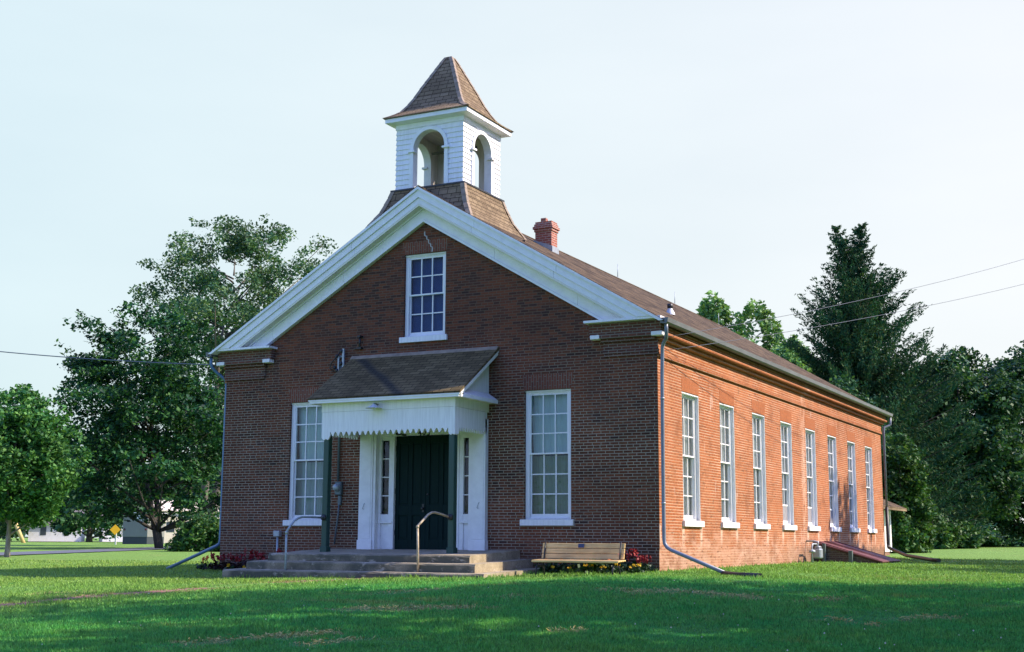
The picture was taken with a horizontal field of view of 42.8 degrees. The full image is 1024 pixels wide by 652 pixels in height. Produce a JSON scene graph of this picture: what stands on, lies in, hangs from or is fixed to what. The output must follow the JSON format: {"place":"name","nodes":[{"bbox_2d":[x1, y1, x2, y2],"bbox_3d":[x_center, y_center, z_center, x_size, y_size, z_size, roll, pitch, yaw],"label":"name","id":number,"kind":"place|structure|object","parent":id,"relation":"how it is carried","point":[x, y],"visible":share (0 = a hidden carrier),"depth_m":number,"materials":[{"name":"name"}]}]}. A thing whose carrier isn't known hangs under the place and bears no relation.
{"place":"outdoors","nodes":[
{"label":"outdoors","id":0,"kind":"place"},
{"bbox_2d":[0,547,170,554],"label":"road","id":1,"kind":"structure","parent":0,"point":[75,551],"depth_m":75.43,"materials":[{"name":"grey asphalt"}]},
{"bbox_2d":[257,551,265,559],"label":"red salvia","id":2,"kind":"object","parent":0,"point":[262,555],"visible":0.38,"depth_m":33.47,"materials":[{"name":"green plant"}]},
{"bbox_2d":[0,538,1023,651],"bbox_3d":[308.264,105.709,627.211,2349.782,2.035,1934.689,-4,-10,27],"label":"lawn","id":3,"kind":"structure","parent":0,"point":[1002,553],"depth_m":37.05,"materials":[{"name":"green plant"}]},
{"bbox_2d":[0,426,29,539],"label":"distant tree","id":4,"kind":"object","parent":3,"relation":"on","point":[3,529],"visible":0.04,"depth_m":171.87,"materials":[{"name":"green plant"}]},
{"bbox_2d":[14,523,25,542],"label":"leaning post","id":5,"kind":"object","parent":3,"relation":"on","point":[21,537],"visible":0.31,"depth_m":136.63,"materials":[{"name":"yellow wood"}]},
{"bbox_2d":[0,468,89,540],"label":"distant tree","id":6,"kind":"object","parent":3,"relation":"on","point":[25,531],"visible":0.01,"depth_m":184.36,"materials":[{"name":"green plant"}]},
{"bbox_2d":[0,383,101,556],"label":"young maple","id":7,"kind":"object","parent":3,"relation":"on","point":[35,448],"visible":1,"depth_m":55.92,"materials":[{"name":"green plant"}]},
{"bbox_2d":[28,510,84,541],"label":"house","id":8,"kind":"structure","parent":3,"relation":"on","point":[42,534],"depth_m":176.00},
{"bbox_2d":[40,527,45,534],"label":"window","id":9,"kind":"structure","parent":8,"relation":"in","point":[42,530],"depth_m":175.83,"materials":[{"name":"grey glass"}]},
{"bbox_2d":[50,434,147,541],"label":"distant tree","id":10,"kind":"object","parent":3,"relation":"on","point":[66,522],"visible":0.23,"depth_m":162.27,"materials":[{"name":"green plant"}]},
{"bbox_2d":[69,435,147,539],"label":"distant tree","id":11,"kind":"object","parent":3,"relation":"on","point":[111,501],"depth_m":213.22,"materials":[{"name":"green plant"}]},
{"bbox_2d":[99,515,122,541],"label":"house","id":12,"kind":"structure","parent":3,"relation":"on","point":[119,539],"depth_m":177.12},
{"bbox_2d":[110,524,119,544],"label":"road sign","id":13,"kind":"object","parent":3,"relation":"on","point":[115,529],"visible":0.82,"depth_m":118.97,"materials":[{"name":"yellow metal"}]},
{"bbox_2d":[49,300,224,547],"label":"maple tree","id":14,"kind":"object","parent":3,"relation":"on","point":[166,391],"visible":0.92,"depth_m":87.52,"materials":[{"name":"green plant"}]},
{"bbox_2d":[122,512,166,543],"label":"house","id":15,"kind":"structure","parent":3,"relation":"on","point":[134,532],"depth_m":125.25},
{"bbox_2d":[136,445,220,510],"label":"distant tree","id":16,"kind":"object","parent":3,"relation":"on","point":[181,486],"visible":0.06,"depth_m":188.82,"materials":[{"name":"green plant"}]},
{"bbox_2d":[161,500,219,542],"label":"cream building","id":17,"kind":"structure","parent":3,"relation":"on","point":[168,535],"depth_m":147.54,"materials":[{"name":"beige paint"}]},
{"bbox_2d":[163,513,219,551],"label":"hedge bush","id":18,"kind":"object","parent":3,"relation":"on","point":[198,531],"visible":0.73,"depth_m":75.22,"materials":[{"name":"green plant"}]},
{"bbox_2d":[196,555,211,569],"bbox_3d":[-8.169,6.285,34.750,0.467,0.396,0.461,-8,-12,40],"label":"marigold","id":19,"kind":"object","parent":3,"relation":"on","point":[201,566],"visible":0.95,"depth_m":34.75,"materials":[{"name":"green plant"}]},
{"bbox_2d":[205,551,221,569],"bbox_3d":[-7.783,6.140,34.216,0.563,0.479,0.477,1,-9,-2],"label":"red salvia","id":20,"kind":"object","parent":3,"relation":"on","point":[214,566],"visible":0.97,"depth_m":34.13,"materials":[{"name":"green plant"}]},
{"bbox_2d":[212,528,219,551],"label":"hedge bush","id":21,"kind":"object","parent":3,"relation":"on","point":[217,549],"visible":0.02,"depth_m":75.17,"materials":[{"name":"green plant"}]},
{"bbox_2d":[213,554,222,567],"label":"red salvia","id":22,"kind":"object","parent":3,"relation":"on","point":[217,556],"visible":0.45,"depth_m":34.71,"materials":[{"name":"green plant"}]},
{"bbox_2d":[216,553,233,569],"bbox_3d":[-7.416,6.116,34.057,0.511,0.467,0.604,1,-9,-7],"label":"red salvia","id":23,"kind":"object","parent":3,"relation":"on","point":[224,565],"visible":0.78,"depth_m":34.04,"materials":[{"name":"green plant"}]},
{"bbox_2d":[217,553,236,569],"bbox_3d":[-7.472,6.186,34.377,0.629,0.434,0.532,-8,-12,40],"label":"red salvia","id":24,"kind":"object","parent":3,"relation":"on","point":[232,556],"visible":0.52,"depth_m":34.39,"materials":[{"name":"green plant"}]},
{"bbox_2d":[122,214,338,545],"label":"tall cottonwood","id":25,"kind":"object","parent":3,"relation":"on","point":[246,245],"visible":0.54,"depth_m":108.73,"materials":[{"name":"green plant"}]},
{"bbox_2d":[226,556,241,568],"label":"red salvia","id":26,"kind":"object","parent":3,"relation":"on","point":[236,560],"visible":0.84,"depth_m":33.80,"materials":[{"name":"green plant"}]},
{"bbox_2d":[232,554,245,566],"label":"red salvia","id":27,"kind":"object","parent":3,"relation":"on","point":[241,559],"visible":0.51,"depth_m":34.28,"materials":[{"name":"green plant"}]},
{"bbox_2d":[237,548,257,567],"bbox_3d":[-6.821,5.993,33.720,0.581,0.583,0.687,3,-10,-17],"label":"red salvia","id":28,"kind":"object","parent":3,"relation":"on","point":[251,553],"visible":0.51,"depth_m":33.71,"materials":[{"name":"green plant"}]},
{"bbox_2d":[222,549,542,577],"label":"concrete steps","id":29,"kind":"structure","parent":3,"relation":"on","point":[364,563],"depth_m":29.76,"materials":[{"name":"grey concrete"}]},
{"bbox_2d":[284,516,323,569],"bbox_3d":[-4.900,5.204,30.863,0.067,1.432,1.498,-4,-10,27],"label":"handrail","id":30,"kind":"object","parent":29,"relation":"on","point":[286,533],"visible":0.94,"depth_m":30.32,"materials":[{"name":"silver metal"}]},
{"bbox_2d":[416,511,448,571],"bbox_3d":[-1.778,4.864,29.395,0.067,1.389,1.328,-5,-11,29],"label":"handrail","id":31,"kind":"object","parent":29,"relation":"on","point":[425,517],"visible":0.94,"depth_m":28.89,"materials":[{"name":"silver metal"}]},
{"bbox_2d":[42,580,1005,650],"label":"clover flowers","id":32,"kind":"object","parent":3,"relation":"on","point":[635,623],"visible":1,"depth_m":15.68,"materials":[{"name":"white plant"}]},
{"bbox_2d":[533,558,557,571],"bbox_3d":[0.847,5.396,29.697,0.744,0.421,0.532,4,-10,-20],"label":"bedding plant","id":33,"kind":"object","parent":3,"relation":"on","point":[548,568],"visible":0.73,"depth_m":29.61,"materials":[{"name":"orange plant"}]},
{"bbox_2d":[166,56,940,576],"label":"brick hall","id":34,"kind":"structure","parent":3,"relation":"on","point":[464,354],"depth_m":33.02,"materials":[{"name":"red brick"}]},
{"bbox_2d":[0,351,215,365],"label":"overhead wire","id":35,"kind":"object","parent":34,"relation":"attached to","point":[109,360],"visible":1,"depth_m":37.96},
{"bbox_2d":[283,402,323,525],"bbox_3d":[-5.245,3.601,34.220,1.388,3.213,0.472,-4,-10,27],"label":"window","id":36,"kind":"structure","parent":34,"relation":"in","point":[306,500],"depth_m":34.39,"materials":[{"name":"white paint"}]},
{"bbox_2d":[394,435,426,548],"bbox_3d":[-2.545,4.151,32.633,0.885,2.819,0.121,-4,-10,27],"label":"door","id":37,"kind":"structure","parent":34,"relation":"in","point":[410,496],"depth_m":32.66,"materials":[{"name":"green paint"}]},
{"bbox_2d":[399,251,447,342],"bbox_3d":[-2.181,-0.721,33.248,1.387,2.287,0.306,-4,-10,27],"label":"window","id":38,"kind":"structure","parent":34,"relation":"in","point":[424,306],"depth_m":33.37,"materials":[{"name":"white paint"}]},
{"bbox_2d":[425,435,448,549],"bbox_3d":[-1.741,4.094,32.255,0.885,2.819,0.065,-4,-10,27],"label":"door","id":39,"kind":"structure","parent":34,"relation":"in","point":[437,453],"depth_m":32.32,"materials":[{"name":"green paint"}]},
{"bbox_2d":[520,389,573,525],"bbox_3d":[0.914,3.123,31.090,1.387,3.213,0.470,-4,-10,27],"label":"window","id":40,"kind":"structure","parent":34,"relation":"in","point":[548,478],"depth_m":31.21,"materials":[{"name":"white paint"}]},
{"bbox_2d":[682,392,704,526],"bbox_3d":[4.252,3.240,31.696,0.339,3.213,1.388,-4,-10,27],"label":"window","id":41,"kind":"structure","parent":34,"relation":"in","point":[690,412],"depth_m":32.06,"materials":[{"name":"white paint"}]},
{"bbox_2d":[719,403,739,527],"bbox_3d":[5.553,3.656,34.193,0.339,3.213,1.388,-4,-10,27],"label":"window","id":42,"kind":"structure","parent":34,"relation":"in","point":[727,448],"depth_m":34.57,"materials":[{"name":"white paint"}]},
{"bbox_2d":[752,412,770,528],"bbox_3d":[6.854,4.072,36.690,0.339,3.213,1.387,-4,-10,27],"label":"window","id":43,"kind":"structure","parent":34,"relation":"in","point":[758,426],"depth_m":37.08,"materials":[{"name":"white paint"}]},
{"bbox_2d":[780,421,796,529],"bbox_3d":[8.154,4.488,39.188,0.340,3.213,1.388,-4,-10,27],"label":"window","id":44,"kind":"structure","parent":34,"relation":"in","point":[786,439],"depth_m":39.59,"materials":[{"name":"white paint"}]},
{"bbox_2d":[805,428,820,530],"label":"window","id":45,"kind":"structure","parent":34,"relation":"in","point":[809,434],"depth_m":42.10,"materials":[{"name":"white paint"}]},
{"bbox_2d":[827,435,841,531],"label":"window","id":46,"kind":"structure","parent":34,"relation":"in","point":[832,459],"depth_m":44.59,"materials":[{"name":"white paint"}]},
{"bbox_2d":[662,259,1022,337],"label":"overhead wire","id":47,"kind":"object","parent":34,"relation":"attached to","point":[835,305],"visible":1,"depth_m":34.58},
{"bbox_2d":[664,284,1022,350],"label":"overhead wire","id":48,"kind":"object","parent":34,"relation":"attached to","point":[834,323],"visible":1,"depth_m":35.05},
{"bbox_2d":[847,441,860,531],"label":"window","id":49,"kind":"structure","parent":34,"relation":"in","point":[850,445],"depth_m":47.10,"materials":[{"name":"white paint"}]},
{"bbox_2d":[865,446,876,532],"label":"window","id":50,"kind":"structure","parent":34,"relation":"in","point":[868,451],"depth_m":49.60,"materials":[{"name":"white paint"}]},
{"bbox_2d":[548,565,559,572],"bbox_3d":[0.940,5.477,29.419,0.229,0.190,0.321,5,-10,-25],"label":"marigold","id":51,"kind":"object","parent":3,"relation":"on","point":[552,570],"visible":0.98,"depth_m":29.42,"materials":[{"name":"green plant"}]},
{"bbox_2d":[547,563,576,570],"bbox_3d":[1.151,5.417,29.757,0.812,0.373,0.580,-3,-10,22],"label":"bedding plant","id":52,"kind":"object","parent":3,"relation":"on","point":[559,566],"visible":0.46,"depth_m":29.66,"materials":[{"name":"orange plant"}]},
{"bbox_2d":[555,562,576,572],"bbox_3d":[1.263,5.393,29.484,0.483,0.348,0.677,5,-10,-25],"label":"bedding plant","id":53,"kind":"object","parent":3,"relation":"on","point":[564,567],"visible":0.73,"depth_m":29.43,"materials":[{"name":"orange plant"}]},
{"bbox_2d":[183,586,967,645],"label":"grass clippings","id":54,"kind":"object","parent":3,"relation":"on","point":[387,606],"depth_m":16.49,"materials":[{"name":"plant"}]},
{"bbox_2d":[531,542,625,574],"bbox_3d":[1.454,5.080,28.403,2.056,0.771,0.573,-4,-10,27],"label":"park bench","id":55,"kind":"object","parent":3,"relation":"on","point":[547,548],"visible":0.9,"depth_m":28.54,"materials":[{"name":"brown wood"}]},
{"bbox_2d":[569,559,588,571],"bbox_3d":[1.634,5.340,29.253,0.812,0.373,0.580,6,-11,-30],"label":"bedding plant","id":56,"kind":"object","parent":3,"relation":"on","point":[580,568],"visible":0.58,"depth_m":29.14,"materials":[{"name":"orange plant"}]},
{"bbox_2d":[579,563,595,573],"bbox_3d":[1.695,5.374,28.952,0.462,0.244,0.330,6,-11,-30],"label":"marigold","id":57,"kind":"object","parent":3,"relation":"on","point":[591,569],"visible":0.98,"depth_m":28.95,"materials":[{"name":"yellow plant"}]},
{"bbox_2d":[588,559,600,568],"bbox_3d":[1.838,5.230,29.023,0.358,0.370,0.287,-4,-10,27],"label":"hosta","id":58,"kind":"object","parent":3,"relation":"on","point":[596,565],"visible":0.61,"depth_m":29.03,"materials":[{"name":"green plant"}]},
{"bbox_2d":[586,559,610,572],"bbox_3d":[1.968,5.285,29.075,0.532,0.420,0.744,7,-11,-35],"label":"bedding plant","id":59,"kind":"object","parent":3,"relation":"on","point":[602,565],"visible":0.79,"depth_m":28.98,"materials":[{"name":"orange plant"}]},
{"bbox_2d":[605,563,623,573],"bbox_3d":[2.272,5.306,28.694,0.315,0.287,0.442,7,-11,-35],"label":"marigold","id":60,"kind":"object","parent":3,"relation":"on","point":[617,570],"visible":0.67,"depth_m":28.64,"materials":[{"name":"yellow plant"}]},
{"bbox_2d":[608,559,625,571],"bbox_3d":[2.331,5.319,29.213,0.580,0.372,0.812,-1,-9,7],"label":"bedding plant","id":61,"kind":"object","parent":3,"relation":"on","point":[610,564],"visible":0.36,"depth_m":29.07,"materials":[{"name":"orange plant"}]},
{"bbox_2d":[611,553,629,570],"bbox_3d":[2.482,5.256,29.152,0.470,0.425,0.455,5,-10,-25],"label":"red salvia","id":62,"kind":"object","parent":3,"relation":"on","point":[624,566],"visible":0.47,"depth_m":29.10,"materials":[{"name":"green plant"}]},
{"bbox_2d":[620,548,641,566],"bbox_3d":[2.692,5.219,29.259,0.525,0.523,0.509,-3,-10,17],"label":"red salvia","id":63,"kind":"object","parent":3,"relation":"on","point":[634,552],"visible":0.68,"depth_m":29.20,"materials":[{"name":"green plant"}]},
{"bbox_2d":[629,563,644,572],"bbox_3d":[2.713,5.287,28.514,0.402,0.238,0.287,8,-12,-40],"label":"marigold","id":64,"kind":"object","parent":3,"relation":"on","point":[633,569],"visible":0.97,"depth_m":28.50,"materials":[{"name":"yellow plant"}]},
{"bbox_2d":[627,556,649,569],"bbox_3d":[2.800,5.262,28.982,0.429,0.357,0.442,6,-11,-30],"label":"red salvia","id":65,"kind":"object","parent":3,"relation":"on","point":[637,560],"visible":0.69,"depth_m":28.95,"materials":[{"name":"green plant"}]},
{"bbox_2d":[638,557,652,571],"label":"red salvia","id":66,"kind":"object","parent":3,"relation":"on","point":[644,565],"visible":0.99,"depth_m":28.77,"materials":[{"name":"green plant"}]},
{"bbox_2d":[639,555,654,570],"bbox_3d":[3.001,5.271,29.105,0.402,0.376,0.415,-2,-10,12],"label":"red salvia","id":67,"kind":"object","parent":3,"relation":"on","point":[644,557],"visible":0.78,"depth_m":29.07,"materials":[{"name":"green plant"}]},
{"bbox_2d":[695,290,740,330],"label":"pale green tree","id":68,"kind":"object","parent":3,"relation":"on","point":[708,309],"visible":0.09,"depth_m":121.55,"materials":[{"name":"green plant"}]},
{"bbox_2d":[729,298,806,365],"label":"pale green tree","id":69,"kind":"object","parent":3,"relation":"on","point":[759,313],"visible":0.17,"depth_m":121.12,"materials":[{"name":"green plant"}]},
{"bbox_2d":[772,334,821,373],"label":"pale green tree","id":70,"kind":"object","parent":3,"relation":"on","point":[792,357],"visible":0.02,"depth_m":114.82,"materials":[{"name":"green plant"}]},
{"bbox_2d":[806,540,822,561],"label":"gas meter","id":71,"kind":"object","parent":3,"relation":"on","point":[816,551],"visible":0.98,"depth_m":40.05,"materials":[{"name":"grey metal"}]},
{"bbox_2d":[813,541,900,563],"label":"cellar hatch","id":72,"kind":"object","parent":3,"relation":"on","point":[837,551],"visible":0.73,"depth_m":40.93,"materials":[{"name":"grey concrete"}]},
{"bbox_2d":[813,541,891,562],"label":"hatch door","id":73,"kind":"structure","parent":72,"relation":"in","point":[828,544],"depth_m":41.00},
{"bbox_2d":[827,541,900,561],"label":"hatch door","id":74,"kind":"structure","parent":72,"relation":"in","point":[835,542],"depth_m":42.56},
{"bbox_2d":[829,374,898,453],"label":"dark round tree","id":75,"kind":"object","parent":3,"relation":"on","point":[850,389],"visible":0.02,"depth_m":81.16,"materials":[{"name":"green plant"}]},
{"bbox_2d":[773,222,998,548],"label":"spruce tree","id":76,"kind":"object","parent":3,"relation":"on","point":[853,347],"visible":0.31,"depth_m":93.66,"materials":[{"name":"green plant"}]},
{"bbox_2d":[883,499,906,554],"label":"annex","id":77,"kind":"object","parent":3,"relation":"on","point":[893,506],"visible":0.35,"depth_m":55.49,"materials":[{"name":"white paint"}]},
{"bbox_2d":[881,432,940,552],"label":"leafy shrub","id":78,"kind":"object","parent":3,"relation":"on","point":[914,535],"visible":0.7,"depth_m":64.22,"materials":[{"name":"green plant"}]},
{"bbox_2d":[911,511,966,548],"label":"undergrowth bush","id":79,"kind":"object","parent":3,"relation":"on","point":[946,538],"visible":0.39,"depth_m":85.92,"materials":[{"name":"green plant"}]},
{"bbox_2d":[897,345,1023,521],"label":"broadleaf tree","id":80,"kind":"object","parent":3,"relation":"on","point":[998,434],"visible":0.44,"depth_m":98.30,"materials":[{"name":"green plant"}]},
{"bbox_2d":[949,520,984,548],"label":"undergrowth bush","id":81,"kind":"object","parent":3,"relation":"on","point":[975,544],"visible":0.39,"depth_m":88.32,"materials":[{"name":"green plant"}]},
{"bbox_2d":[946,515,996,545],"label":"broadleaf tree","id":82,"kind":"object","parent":3,"relation":"on","point":[985,533],"visible":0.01,"depth_m":115.27,"materials":[{"name":"green plant"}]},
{"bbox_2d":[961,341,1023,541],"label":"broadleaf tree","id":83,"kind":"object","parent":3,"relation":"on","point":[1016,365],"visible":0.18,"depth_m":107.36,"materials":[{"name":"green plant"}]},
{"bbox_2d":[981,533,1010,546],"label":"field hedge bush","id":84,"kind":"object","parent":3,"relation":"on","point":[997,541],"visible":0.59,"depth_m":118.14,"materials":[{"name":"green plant"}]},
{"bbox_2d":[978,520,1021,534],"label":"distant tree","id":85,"kind":"object","parent":3,"relation":"on","point":[998,532],"visible":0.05,"depth_m":244.14,"materials":[{"name":"green plant"}]},
{"bbox_2d":[998,535,1023,546],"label":"field hedge bush","id":86,"kind":"object","parent":3,"relation":"on","point":[1015,543],"visible":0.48,"depth_m":118.17,"materials":[{"name":"green plant"}]},
{"bbox_2d":[0,0,1023,537],"label":"sky","id":87,"kind":"structure","parent":0,"point":[693,148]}
]}

